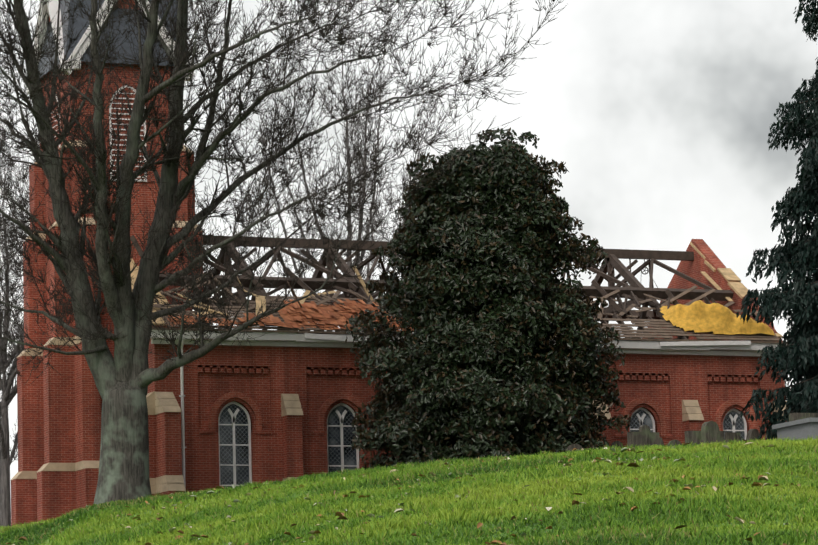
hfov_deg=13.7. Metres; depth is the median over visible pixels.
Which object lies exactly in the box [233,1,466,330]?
tree twigs
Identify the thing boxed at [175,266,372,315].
pale roof boards
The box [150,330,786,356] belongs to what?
eaves cornice
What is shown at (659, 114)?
sky
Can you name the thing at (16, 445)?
tree twigs
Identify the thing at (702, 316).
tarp
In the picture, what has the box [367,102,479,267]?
tree twigs
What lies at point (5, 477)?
tree
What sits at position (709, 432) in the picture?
old headstones
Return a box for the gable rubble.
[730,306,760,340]
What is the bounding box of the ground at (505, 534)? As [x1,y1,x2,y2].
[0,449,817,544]
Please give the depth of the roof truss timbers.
114.09 m
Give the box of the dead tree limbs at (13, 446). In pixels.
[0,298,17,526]
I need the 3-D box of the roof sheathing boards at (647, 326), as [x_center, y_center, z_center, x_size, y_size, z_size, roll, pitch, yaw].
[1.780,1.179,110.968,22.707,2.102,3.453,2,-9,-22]
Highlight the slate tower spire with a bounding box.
[38,0,189,75]
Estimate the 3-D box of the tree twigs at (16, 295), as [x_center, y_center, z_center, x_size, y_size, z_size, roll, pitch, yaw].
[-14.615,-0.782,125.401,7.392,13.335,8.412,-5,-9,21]
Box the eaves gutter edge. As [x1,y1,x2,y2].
[152,327,786,343]
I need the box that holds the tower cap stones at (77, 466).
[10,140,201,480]
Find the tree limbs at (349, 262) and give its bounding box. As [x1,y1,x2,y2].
[268,82,415,331]
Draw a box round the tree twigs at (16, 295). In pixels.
[0,99,36,419]
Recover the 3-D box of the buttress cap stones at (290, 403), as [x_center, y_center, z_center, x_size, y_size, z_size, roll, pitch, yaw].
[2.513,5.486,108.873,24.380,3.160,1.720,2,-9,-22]
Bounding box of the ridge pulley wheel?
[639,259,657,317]
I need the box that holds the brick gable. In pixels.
[647,239,782,341]
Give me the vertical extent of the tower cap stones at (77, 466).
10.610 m
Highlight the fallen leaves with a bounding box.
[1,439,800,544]
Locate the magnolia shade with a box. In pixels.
[420,212,556,457]
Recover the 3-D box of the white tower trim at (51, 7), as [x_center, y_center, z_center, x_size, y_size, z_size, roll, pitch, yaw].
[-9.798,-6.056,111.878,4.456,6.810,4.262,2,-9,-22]
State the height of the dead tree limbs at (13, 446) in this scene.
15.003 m
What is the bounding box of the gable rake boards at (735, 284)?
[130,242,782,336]
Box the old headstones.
[565,413,817,451]
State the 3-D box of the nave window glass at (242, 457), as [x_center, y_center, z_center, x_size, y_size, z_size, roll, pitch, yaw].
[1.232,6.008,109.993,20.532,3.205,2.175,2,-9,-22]
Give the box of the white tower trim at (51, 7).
[26,0,194,181]
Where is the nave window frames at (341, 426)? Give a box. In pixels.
[218,401,746,485]
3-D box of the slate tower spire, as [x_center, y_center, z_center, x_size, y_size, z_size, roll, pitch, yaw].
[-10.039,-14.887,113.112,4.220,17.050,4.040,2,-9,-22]
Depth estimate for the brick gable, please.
118.70 m
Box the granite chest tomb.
[772,417,817,439]
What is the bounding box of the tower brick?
[11,0,202,525]
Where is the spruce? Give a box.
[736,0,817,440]
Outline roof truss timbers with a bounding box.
[130,235,753,341]
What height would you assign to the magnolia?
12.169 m
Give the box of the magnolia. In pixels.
[344,128,630,469]
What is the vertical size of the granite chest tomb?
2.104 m
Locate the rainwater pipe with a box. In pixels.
[179,339,185,489]
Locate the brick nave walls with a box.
[147,325,785,495]
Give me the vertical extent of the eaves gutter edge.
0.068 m
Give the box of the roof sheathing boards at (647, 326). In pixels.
[153,273,779,340]
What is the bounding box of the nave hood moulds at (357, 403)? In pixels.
[208,391,757,435]
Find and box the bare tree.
[0,0,564,504]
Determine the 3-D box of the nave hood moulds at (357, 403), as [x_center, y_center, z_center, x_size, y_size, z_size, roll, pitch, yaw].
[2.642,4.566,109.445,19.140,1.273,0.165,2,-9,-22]
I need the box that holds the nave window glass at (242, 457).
[219,404,744,488]
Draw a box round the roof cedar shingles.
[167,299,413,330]
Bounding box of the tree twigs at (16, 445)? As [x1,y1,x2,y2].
[0,117,29,462]
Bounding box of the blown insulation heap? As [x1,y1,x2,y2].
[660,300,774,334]
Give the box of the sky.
[0,0,817,494]
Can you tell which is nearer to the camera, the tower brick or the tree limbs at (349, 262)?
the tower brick
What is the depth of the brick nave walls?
106.89 m
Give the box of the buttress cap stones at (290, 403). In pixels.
[146,391,786,493]
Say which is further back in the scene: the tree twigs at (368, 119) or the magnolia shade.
the tree twigs at (368, 119)

